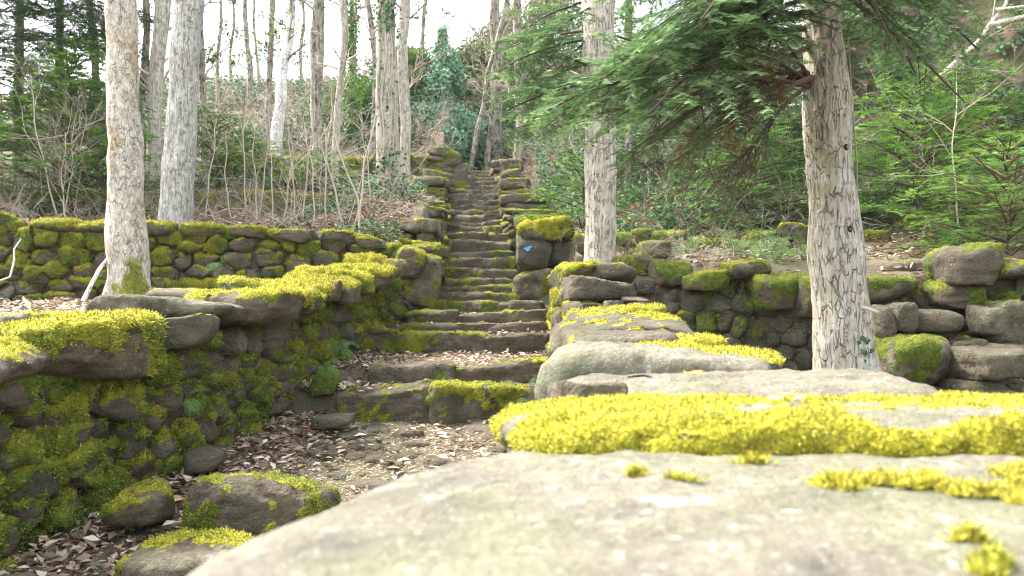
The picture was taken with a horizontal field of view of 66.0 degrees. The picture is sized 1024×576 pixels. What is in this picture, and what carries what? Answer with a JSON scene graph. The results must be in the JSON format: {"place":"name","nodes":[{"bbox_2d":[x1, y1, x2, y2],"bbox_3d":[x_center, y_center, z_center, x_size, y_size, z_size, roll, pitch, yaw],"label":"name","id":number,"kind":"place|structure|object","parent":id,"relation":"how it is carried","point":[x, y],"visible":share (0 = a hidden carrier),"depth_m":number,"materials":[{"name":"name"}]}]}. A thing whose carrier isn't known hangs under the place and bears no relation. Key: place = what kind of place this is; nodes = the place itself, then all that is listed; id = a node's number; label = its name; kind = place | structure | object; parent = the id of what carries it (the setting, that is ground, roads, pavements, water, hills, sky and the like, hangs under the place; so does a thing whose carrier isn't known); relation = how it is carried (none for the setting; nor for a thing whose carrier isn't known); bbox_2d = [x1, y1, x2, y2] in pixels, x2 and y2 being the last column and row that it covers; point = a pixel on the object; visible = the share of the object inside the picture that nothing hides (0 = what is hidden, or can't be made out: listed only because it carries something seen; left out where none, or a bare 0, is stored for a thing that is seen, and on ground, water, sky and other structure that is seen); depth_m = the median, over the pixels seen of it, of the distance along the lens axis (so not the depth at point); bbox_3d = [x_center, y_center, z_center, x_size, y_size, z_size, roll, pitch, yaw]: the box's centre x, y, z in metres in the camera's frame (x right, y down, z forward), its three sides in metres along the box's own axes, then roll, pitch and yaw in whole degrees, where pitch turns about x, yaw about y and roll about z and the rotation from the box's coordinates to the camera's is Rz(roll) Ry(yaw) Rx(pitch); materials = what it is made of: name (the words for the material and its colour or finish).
{"place":"outdoors","nodes":[
{"label":"outdoors","id":0,"kind":"place"},
{"bbox_2d":[0,0,799,93],"label":"sky","id":1,"kind":"structure","parent":0,"point":[480,11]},
{"bbox_2d":[0,46,1023,575],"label":"ground","id":2,"kind":"structure","parent":0,"point":[306,402],"depth_m":6.73,"materials":[{"name":"soil"}]},
{"bbox_2d":[0,83,101,213],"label":"sapling","id":3,"kind":"object","parent":2,"relation":"on","point":[45,148],"visible":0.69,"depth_m":9.71,"materials":[{"name":"brown plant"}]},
{"bbox_2d":[0,42,105,214],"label":"sapling","id":4,"kind":"object","parent":2,"relation":"on","point":[34,100],"visible":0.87,"depth_m":9.51,"materials":[{"name":"beige plant"}]},
{"bbox_2d":[1,91,105,216],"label":"sapling","id":5,"kind":"object","parent":2,"relation":"on","point":[60,174],"visible":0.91,"depth_m":9.30,"materials":[{"name":"brown plant"}]},
{"bbox_2d":[23,78,105,212],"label":"sapling","id":6,"kind":"object","parent":2,"relation":"on","point":[86,119],"visible":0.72,"depth_m":9.80,"materials":[{"name":"brown plant"}]},
{"bbox_2d":[25,83,104,215],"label":"sapling","id":7,"kind":"object","parent":2,"relation":"on","point":[72,134],"visible":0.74,"depth_m":9.60,"materials":[{"name":"brown plant"}]},
{"bbox_2d":[0,0,152,184],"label":"fir tree","id":8,"kind":"object","parent":2,"relation":"on","point":[140,54],"visible":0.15,"depth_m":15.11,"materials":[{"name":"green plant"}]},
{"bbox_2d":[0,0,153,185],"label":"fir tree","id":9,"kind":"object","parent":2,"relation":"on","point":[73,10],"visible":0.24,"depth_m":14.02,"materials":[{"name":"green plant"}]},
{"bbox_2d":[0,0,155,162],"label":"fir tree","id":10,"kind":"object","parent":2,"relation":"on","point":[90,30],"visible":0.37,"depth_m":11.53,"materials":[{"name":"green plant"}]},
{"bbox_2d":[0,35,162,212],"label":"yew bush","id":11,"kind":"object","parent":2,"relation":"on","point":[70,69],"visible":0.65,"depth_m":10.18,"materials":[{"name":"green plant"}]},
{"bbox_2d":[28,142,157,218],"bbox_3d":[-5.188,-1.269,9.810,1.430,1.030,1.527,1,-2,-29],"label":"yew bush","id":12,"kind":"object","parent":2,"relation":"on","point":[99,181],"visible":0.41,"depth_m":9.74,"materials":[{"name":"green plant"}]},
{"bbox_2d":[81,259,106,304],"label":"fallen branch","id":13,"kind":"object","parent":2,"relation":"on","point":[91,283],"visible":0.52,"depth_m":7.10,"materials":[{"name":"white wood"}]},
{"bbox_2d":[86,0,154,180],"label":"bare tree","id":14,"kind":"object","parent":2,"relation":"on","point":[96,66],"visible":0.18,"depth_m":14.95,"materials":[{"name":"grey plant"}]},
{"bbox_2d":[102,0,151,294],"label":"broadleaf tree","id":15,"kind":"object","parent":2,"relation":"on","point":[126,239],"visible":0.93,"depth_m":7.27,"materials":[{"name":"grey plant"}]},
{"bbox_2d":[100,0,153,178],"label":"bare tree","id":16,"kind":"object","parent":2,"relation":"on","point":[146,34],"visible":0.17,"depth_m":15.97,"materials":[{"name":"grey plant"}]},
{"bbox_2d":[97,477,174,526],"bbox_3d":[-1.497,0.877,3.214,0.236,0.190,0.411,0,-2,0],"label":"boulder","id":17,"kind":"object","parent":2,"relation":"on","point":[142,502],"visible":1,"depth_m":3.07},
{"bbox_2d":[88,0,237,188],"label":"bare tree","id":18,"kind":"object","parent":2,"relation":"on","point":[158,53],"visible":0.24,"depth_m":13.43,"materials":[{"name":"grey plant"}]},
{"bbox_2d":[157,0,204,229],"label":"broadleaf tree","id":19,"kind":"object","parent":2,"relation":"on","point":[180,146],"visible":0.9,"depth_m":9.16,"materials":[{"name":"grey plant"}]},
{"bbox_2d":[112,525,254,575],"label":"boulder","id":20,"kind":"object","parent":2,"relation":"on","point":[184,552],"visible":0.81,"depth_m":2.75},
{"bbox_2d":[0,184,368,214],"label":"dry stone wall","id":21,"kind":"structure","parent":2,"relation":"on","point":[234,198],"depth_m":12.74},
{"bbox_2d":[160,54,240,219],"bbox_3d":[-4.168,-2.056,10.744,1.214,2.416,1.436,0,-2,0],"label":"sapling","id":22,"kind":"object","parent":2,"relation":"on","point":[215,149],"visible":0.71,"depth_m":10.61,"materials":[{"name":"beige plant"}]},
{"bbox_2d":[0,251,408,574],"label":"dry stone wall","id":23,"kind":"structure","parent":2,"relation":"on","point":[93,409],"depth_m":3.75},
{"bbox_2d":[182,445,226,473],"bbox_3d":[-1.500,0.843,3.914,0.180,0.106,0.362,0,-2,0],"label":"boulder","id":24,"kind":"object","parent":2,"relation":"on","point":[204,459],"visible":1,"depth_m":3.77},
{"bbox_2d":[0,211,427,301],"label":"dry stone wall","id":25,"kind":"structure","parent":2,"relation":"on","point":[50,251],"depth_m":8.57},
{"bbox_2d":[137,0,293,183],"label":"bare tree","id":26,"kind":"object","parent":2,"relation":"on","point":[203,75],"visible":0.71,"depth_m":16.97,"materials":[{"name":"grey plant"}]},
{"bbox_2d":[194,84,246,216],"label":"sapling","id":27,"kind":"object","parent":2,"relation":"on","point":[224,178],"visible":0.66,"depth_m":10.96,"materials":[{"name":"beige plant"}]},
{"bbox_2d":[219,4,243,81],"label":"bare tree","id":28,"kind":"object","parent":2,"relation":"on","point":[234,25],"visible":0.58,"depth_m":33.03,"materials":[{"name":"grey plant"}]},
{"bbox_2d":[195,103,279,189],"bbox_3d":[-5.286,-2.483,14.227,2.574,1.721,2.440,0,-2,0],"label":"yew bush","id":29,"kind":"object","parent":2,"relation":"on","point":[222,144],"visible":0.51,"depth_m":14.15,"materials":[{"name":"green plant"}]},
{"bbox_2d":[208,0,268,112],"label":"bare tree","id":30,"kind":"object","parent":2,"relation":"on","point":[216,65],"visible":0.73,"depth_m":24.05,"materials":[{"name":"grey plant"}]},
{"bbox_2d":[228,0,252,111],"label":"bare tree","id":31,"kind":"object","parent":2,"relation":"on","point":[249,69],"visible":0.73,"depth_m":26.00,"materials":[{"name":"grey plant"}]},
{"bbox_2d":[198,63,293,216],"bbox_3d":[-4.119,-2.088,11.279,1.734,2.190,1.075,0,-2,10],"label":"sapling","id":32,"kind":"object","parent":2,"relation":"on","point":[240,120],"visible":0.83,"depth_m":11.40,"materials":[{"name":"beige plant"}]},
{"bbox_2d":[213,77,281,221],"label":"sapling","id":33,"kind":"object","parent":2,"relation":"on","point":[255,117],"visible":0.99,"depth_m":11.00,"materials":[{"name":"beige plant"}]},
{"bbox_2d":[230,76,287,219],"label":"sapling","id":34,"kind":"object","parent":2,"relation":"on","point":[253,169],"visible":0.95,"depth_m":10.80,"materials":[{"name":"beige plant"}]},
{"bbox_2d":[179,467,341,536],"bbox_3d":[-1.017,0.892,3.237,0.607,0.296,0.398,0,-2,0],"label":"boulder","id":35,"kind":"object","parent":2,"relation":"on","point":[256,504],"visible":0.75,"depth_m":3.11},
{"bbox_2d":[197,136,323,190],"bbox_3d":[-4.972,-2.311,15.106,2.156,1.165,2.207,-1,-2,38],"label":"yew bush","id":36,"kind":"object","parent":2,"relation":"on","point":[257,166],"visible":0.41,"depth_m":14.95,"materials":[{"name":"green plant"}]},
{"bbox_2d":[251,0,309,139],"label":"bare tree","id":37,"kind":"object","parent":2,"relation":"on","point":[270,45],"visible":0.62,"depth_m":20.97,"materials":[{"name":"grey plant"}]},
{"bbox_2d":[253,0,310,155],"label":"birch tree","id":38,"kind":"object","parent":2,"relation":"on","point":[288,42],"visible":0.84,"depth_m":19.93,"materials":[{"name":"white plant"}]},
{"bbox_2d":[254,48,310,212],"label":"sapling","id":39,"kind":"object","parent":2,"relation":"on","point":[269,131],"visible":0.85,"depth_m":12.01,"materials":[{"name":"beige plant"}]},
{"bbox_2d":[273,0,304,84],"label":"bare tree","id":40,"kind":"object","parent":2,"relation":"on","point":[303,24],"visible":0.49,"depth_m":33.09,"materials":[{"name":"grey plant"}]},
{"bbox_2d":[258,70,320,214],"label":"sapling","id":41,"kind":"object","parent":2,"relation":"on","point":[286,131],"visible":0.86,"depth_m":11.81,"materials":[{"name":"beige plant"}]},
{"bbox_2d":[250,103,332,217],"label":"sapling","id":42,"kind":"object","parent":2,"relation":"on","point":[293,155],"visible":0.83,"depth_m":11.31,"materials":[{"name":"beige plant"}]},
{"bbox_2d":[272,0,324,184],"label":"bare tree","id":43,"kind":"object","parent":2,"relation":"on","point":[316,8],"visible":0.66,"depth_m":18.93,"materials":[{"name":"grey plant"}]},
{"bbox_2d":[272,36,354,219],"bbox_3d":[-2.838,-2.262,11.216,1.522,2.714,1.028,1,-2,-39],"label":"sapling","id":44,"kind":"object","parent":2,"relation":"on","point":[310,118],"visible":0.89,"depth_m":11.21,"materials":[{"name":"beige plant"}]},
{"bbox_2d":[262,69,370,225],"bbox_3d":[-2.659,-1.819,10.510,1.476,2.164,1.132,1,-2,-38],"label":"sapling","id":45,"kind":"object","parent":2,"relation":"on","point":[296,123],"visible":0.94,"depth_m":10.41,"materials":[{"name":"beige plant"}]},
{"bbox_2d":[281,67,361,228],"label":"sapling","id":46,"kind":"object","parent":2,"relation":"on","point":[333,184],"visible":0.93,"depth_m":10.10,"materials":[{"name":"beige plant"}]},
{"bbox_2d":[277,146,369,191],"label":"yew bush","id":47,"kind":"object","parent":2,"relation":"on","point":[313,156],"visible":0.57,"depth_m":14.56,"materials":[{"name":"green plant"}]},
{"bbox_2d":[307,367,340,397],"bbox_3d":[-1.286,0.649,5.492,0.224,0.205,0.372,0,-2,0],"label":"boulder","id":48,"kind":"object","parent":2,"relation":"on","point":[327,381],"visible":0.89,"depth_m":5.35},
{"bbox_2d":[300,445,350,458],"bbox_3d":[-1.034,0.920,4.375,0.250,0.075,0.199,-1,-2,20],"label":"paving stone","id":49,"kind":"object","parent":2,"relation":"on","point":[331,449],"visible":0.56,"depth_m":4.32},
{"bbox_2d":[281,40,373,216],"bbox_3d":[-2.701,-2.298,10.851,1.137,2.793,1.515,1,-2,-41],"label":"sapling","id":50,"kind":"object","parent":2,"relation":"on","point":[324,158],"visible":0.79,"depth_m":11.01,"materials":[{"name":"beige plant"}]},
{"bbox_2d":[298,0,361,90],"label":"bare tree","id":51,"kind":"object","parent":2,"relation":"on","point":[323,30],"visible":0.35,"depth_m":23.98,"materials":[{"name":"grey plant"}]},
{"bbox_2d":[311,413,354,429],"bbox_3d":[-1.101,0.818,4.843,0.242,0.084,0.267,0,-2,0],"label":"paving stone","id":52,"kind":"object","parent":2,"relation":"on","point":[329,421],"visible":1,"depth_m":4.74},
{"bbox_2d":[210,150,468,185],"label":"dry stone wall","id":53,"kind":"structure","parent":2,"relation":"on","point":[459,173],"depth_m":19.53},
{"bbox_2d":[282,43,396,231],"bbox_3d":[-2.106,-1.776,9.813,1.628,2.354,1.137,1,-2,-32],"label":"sapling","id":54,"kind":"object","parent":2,"relation":"on","point":[345,169],"visible":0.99,"depth_m":9.90,"materials":[{"name":"beige plant"}]},
{"bbox_2d":[336,430,367,439],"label":"paving stone","id":55,"kind":"object","parent":2,"relation":"on","point":[351,433],"visible":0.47,"depth_m":4.72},
{"bbox_2d":[337,0,367,147],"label":"ivy clad tree","id":56,"kind":"object","parent":2,"relation":"on","point":[353,32],"visible":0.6,"depth_m":20.97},
{"bbox_2d":[294,0,412,182],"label":"bare tree","id":57,"kind":"object","parent":2,"relation":"on","point":[344,51],"visible":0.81,"depth_m":17.46,"materials":[{"name":"grey plant"}]},
{"bbox_2d":[320,69,386,199],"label":"sapling","id":58,"kind":"object","parent":2,"relation":"on","point":[358,134],"visible":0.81,"depth_m":12.01,"materials":[{"name":"beige plant"}]},
{"bbox_2d":[331,0,376,157],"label":"bare tree","id":59,"kind":"object","parent":2,"relation":"on","point":[369,8],"visible":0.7,"depth_m":19.97,"materials":[{"name":"grey plant"}]},
{"bbox_2d":[307,73,400,125],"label":"yew bush","id":60,"kind":"object","parent":2,"relation":"on","point":[363,101],"visible":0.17,"depth_m":22.82,"materials":[{"name":"green plant"}]},
{"bbox_2d":[348,441,384,450],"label":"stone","id":61,"kind":"object","parent":2,"relation":"on","point":[359,447],"visible":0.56,"depth_m":4.44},
{"bbox_2d":[346,479,391,490],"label":"paving stone","id":62,"kind":"object","parent":2,"relation":"on","point":[369,484],"visible":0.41,"depth_m":3.72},
{"bbox_2d":[317,51,429,232],"bbox_3d":[-1.689,-1.754,9.841,1.373,2.408,1.008,0,-2,0],"label":"sapling","id":63,"kind":"object","parent":2,"relation":"on","point":[363,173],"visible":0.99,"depth_m":9.80,"materials":[{"name":"beige plant"}]},
{"bbox_2d":[365,422,388,433],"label":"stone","id":64,"kind":"object","parent":2,"relation":"on","point":[376,427],"visible":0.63,"depth_m":4.90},
{"bbox_2d":[367,0,407,200],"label":"broadleaf tree","id":65,"kind":"object","parent":2,"relation":"on","point":[385,26],"visible":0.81,"depth_m":12.75,"materials":[{"name":"grey plant"}]},
{"bbox_2d":[346,0,451,187],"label":"bare tree","id":66,"kind":"object","parent":2,"relation":"on","point":[402,53],"visible":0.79,"depth_m":17.43,"materials":[{"name":"grey plant"}]},
{"bbox_2d":[392,429,423,438],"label":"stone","id":67,"kind":"object","parent":2,"relation":"on","point":[411,433],"visible":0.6,"depth_m":4.73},
{"bbox_2d":[403,253,442,309],"bbox_3d":[-1.038,-0.080,9.110,0.471,0.666,0.421,0,-2,0],"label":"boulder","id":68,"kind":"object","parent":2,"relation":"on","point":[423,289],"visible":0.86,"depth_m":8.95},
{"bbox_2d":[395,244,426,279],"bbox_3d":[-1.183,-0.304,9.030,0.450,0.420,0.466,0,-2,0],"label":"boulder","id":69,"kind":"object","parent":68,"relation":"on","point":[414,257],"visible":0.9,"depth_m":8.85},
{"bbox_2d":[399,146,456,291],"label":"dry stone wall","id":70,"kind":"structure","parent":2,"relation":"on","point":[431,230],"depth_m":12.53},
{"bbox_2d":[396,45,462,121],"bbox_3d":[-3.001,-6.434,25.341,2.746,2.591,3.159,1,-2,-29],"label":"yew bush","id":71,"kind":"object","parent":2,"relation":"on","point":[413,61],"visible":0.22,"depth_m":24.71,"materials":[{"name":"green plant"}]},
{"bbox_2d":[409,0,463,85],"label":"bare tree","id":72,"kind":"object","parent":2,"relation":"on","point":[422,42],"visible":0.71,"depth_m":27.01,"materials":[{"name":"grey plant"}]},
{"bbox_2d":[334,170,548,424],"bbox_3d":[-0.620,-1.204,14.124,1.829,4.909,17.924,0,-2,-1],"label":"stone stairway","id":73,"kind":"object","parent":2,"relation":"on","point":[481,272],"visible":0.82,"depth_m":7.27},
{"bbox_2d":[422,457,461,469],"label":"paving stone","id":74,"kind":"object","parent":2,"relation":"on","point":[436,461],"visible":0.41,"depth_m":4.05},
{"bbox_2d":[398,23,486,164],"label":"ivy clad tree","id":75,"kind":"object","parent":2,"relation":"on","point":[452,61],"visible":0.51,"depth_m":24.53,"materials":[{"name":"green plant"}]},
{"bbox_2d":[425,38,514,121],"bbox_3d":[-1.475,-7.700,29.257,3.999,3.887,3.770,0,-2,0],"label":"ivy thicket","id":76,"kind":"object","parent":2,"relation":"on","point":[470,55],"visible":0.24,"depth_m":28.27,"materials":[{"name":"green plant"}]},
{"bbox_2d":[464,419,489,432],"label":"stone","id":77,"kind":"object","parent":2,"relation":"on","point":[476,425],"visible":0.41,"depth_m":4.97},
{"bbox_2d":[468,0,506,170],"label":"bare tree","id":78,"kind":"object","parent":2,"relation":"on","point":[477,130],"visible":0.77,"depth_m":23.48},
{"bbox_2d":[456,0,535,167],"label":"bare tree","id":79,"kind":"object","parent":2,"relation":"on","point":[494,5],"visible":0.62,"depth_m":24.43,"materials":[{"name":"grey plant"}]},
{"bbox_2d":[461,0,538,170],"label":"bare tree","id":80,"kind":"object","parent":2,"relation":"on","point":[499,55],"visible":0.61,"depth_m":23.41,"materials":[{"name":"grey plant"}]},
{"bbox_2d":[478,0,544,160],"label":"bare tree","id":81,"kind":"object","parent":2,"relation":"on","point":[518,27],"visible":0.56,"depth_m":21.93,"materials":[{"name":"grey plant"}]},
{"bbox_2d":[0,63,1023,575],"bbox_3d":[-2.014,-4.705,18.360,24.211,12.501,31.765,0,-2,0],"label":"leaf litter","id":82,"kind":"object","parent":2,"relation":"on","point":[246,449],"visible":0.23,"depth_m":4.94,"materials":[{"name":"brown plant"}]},
{"bbox_2d":[0,2,1023,260],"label":"ivy ground cover","id":83,"kind":"object","parent":2,"relation":"on","point":[542,150],"visible":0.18,"depth_m":12.67,"materials":[{"name":"green plant"}]},
{"bbox_2d":[0,1,1023,270],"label":"undergrowth","id":84,"kind":"object","parent":2,"relation":"on","point":[298,197],"visible":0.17,"depth_m":11.26,"materials":[{"name":"green plant"}]},
{"bbox_2d":[451,11,578,99],"bbox_3d":[0.043,-8.863,31.365,5.471,4.085,6.213,0,-2,0],"label":"ivy thicket","id":85,"kind":"object","parent":2,"relation":"on","point":[484,32],"visible":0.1,"depth_m":30.07,"materials":[{"name":"green plant"}]},
{"bbox_2d":[489,159,575,299],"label":"dry stone wall","id":86,"kind":"structure","parent":2,"relation":"on","point":[538,245],"depth_m":9.86,"materials":[{"name":"grey stone"}]},
{"bbox_2d":[479,0,621,89],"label":"ivy thicket","id":87,"kind":"object","parent":2,"relation":"on","point":[554,2],"visible":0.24,"depth_m":29.78,"materials":[{"name":"green plant"}]},
{"bbox_2d":[482,0,664,262],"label":"fir tree","id":88,"kind":"object","parent":2,"relation":"on","point":[600,213],"visible":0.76,"depth_m":7.21,"materials":[{"name":"green plant"}]},
{"bbox_2d":[512,143,654,245],"bbox_3d":[1.099,-1.056,10.577,2.220,1.704,2.034,-1,-2,41],"label":"yew bush","id":89,"kind":"object","parent":2,"relation":"on","point":[553,194],"visible":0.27,"depth_m":10.46,"materials":[{"name":"green plant"}]},
{"bbox_2d":[536,0,673,188],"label":"bare tree","id":90,"kind":"object","parent":2,"relation":"on","point":[626,142],"visible":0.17,"depth_m":12.98,"materials":[{"name":"grey plant"}]},
{"bbox_2d":[187,258,1023,575],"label":"dry stone wall","id":91,"kind":"structure","parent":2,"relation":"on","point":[721,464],"depth_m":0.88,"materials":[{"name":"stone"}]},
{"bbox_2d":[557,0,877,193],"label":"fir tree","id":92,"kind":"object","parent":2,"relation":"on","point":[794,128],"visible":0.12,"depth_m":12.03,"materials":[{"name":"green plant"}]},
{"bbox_2d":[574,222,890,261],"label":"dry stone wall","id":93,"kind":"structure","parent":2,"relation":"on","point":[802,228],"depth_m":8.13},
{"bbox_2d":[514,0,1000,370],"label":"fir tree","id":94,"kind":"object","parent":2,"relation":"on","point":[843,335],"visible":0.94,"depth_m":4.79,"materials":[{"name":"green plant"}]},
{"bbox_2d":[648,101,872,230],"bbox_3d":[2.831,-1.270,9.068,2.523,1.639,2.614,0,-2,0],"label":"yew bush","id":95,"kind":"object","parent":2,"relation":"on","point":[751,183],"visible":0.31,"depth_m":8.89,"materials":[{"name":"green plant"}]},
{"bbox_2d":[751,228,805,263],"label":"fern","id":96,"kind":"object","parent":2,"relation":"on","point":[781,252],"visible":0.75,"depth_m":6.98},
{"bbox_2d":[727,0,898,143],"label":"fir tree","id":97,"kind":"object","parent":2,"relation":"on","point":[862,71],"visible":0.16,"depth_m":12.34,"materials":[{"name":"green plant"}]},
{"bbox_2d":[612,240,1023,394],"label":"dry stone wall","id":98,"kind":"structure","parent":2,"relation":"on","point":[951,323],"depth_m":6.02,"materials":[{"name":"stone"}]},
{"bbox_2d":[773,59,1023,225],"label":"yew bush","id":99,"kind":"object","parent":2,"relation":"on","point":[927,158],"visible":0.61,"depth_m":8.41,"materials":[{"name":"green plant"}]},
{"bbox_2d":[853,52,997,214],"bbox_3d":[4.551,-1.837,9.081,1.740,2.078,0.937,-1,-2,38],"label":"sapling","id":100,"kind":"object","parent":2,"relation":"on","point":[892,165],"visible":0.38,"depth_m":9.20,"materials":[{"name":"green plant"}]},
{"bbox_2d":[871,53,1023,165],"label":"yew bush","id":101,"kind":"object","parent":2,"relation":"on","point":[970,75],"visible":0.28,"depth_m":10.01,"materials":[{"name":"green plant"}]},
{"bbox_2d":[871,10,1023,243],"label":"sapling","id":102,"kind":"object","parent":2,"relation":"on","point":[964,109],"visible":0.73,"depth_m":7.50,"materials":[{"name":"beige plant"}]},
{"bbox_2d":[917,224,980,250],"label":"fern","id":103,"kind":"object","parent":2,"relation":"on","point":[941,242],"visible":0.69,"depth_m":7.14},
{"bbox_2d":[889,127,1023,255],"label":"fir sapling","id":104,"kind":"object","parent":2,"relation":"on","point":[1007,213],"visible":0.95,"depth_m":6.89,"materials":[{"name":"green plant"}]},
{"bbox_2d":[842,0,1023,124],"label":"cliff","id":105,"kind":"structure","parent":0,"point":[987,6],"depth_m":13.06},
{"bbox_2d":[924,0,1023,96],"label":"leaning tree","id":106,"kind":"object","parent":105,"relation":"attached to","point":[994,22],"visible":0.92,"depth_m":9.37,"materials":[{"name":"beige plant"}]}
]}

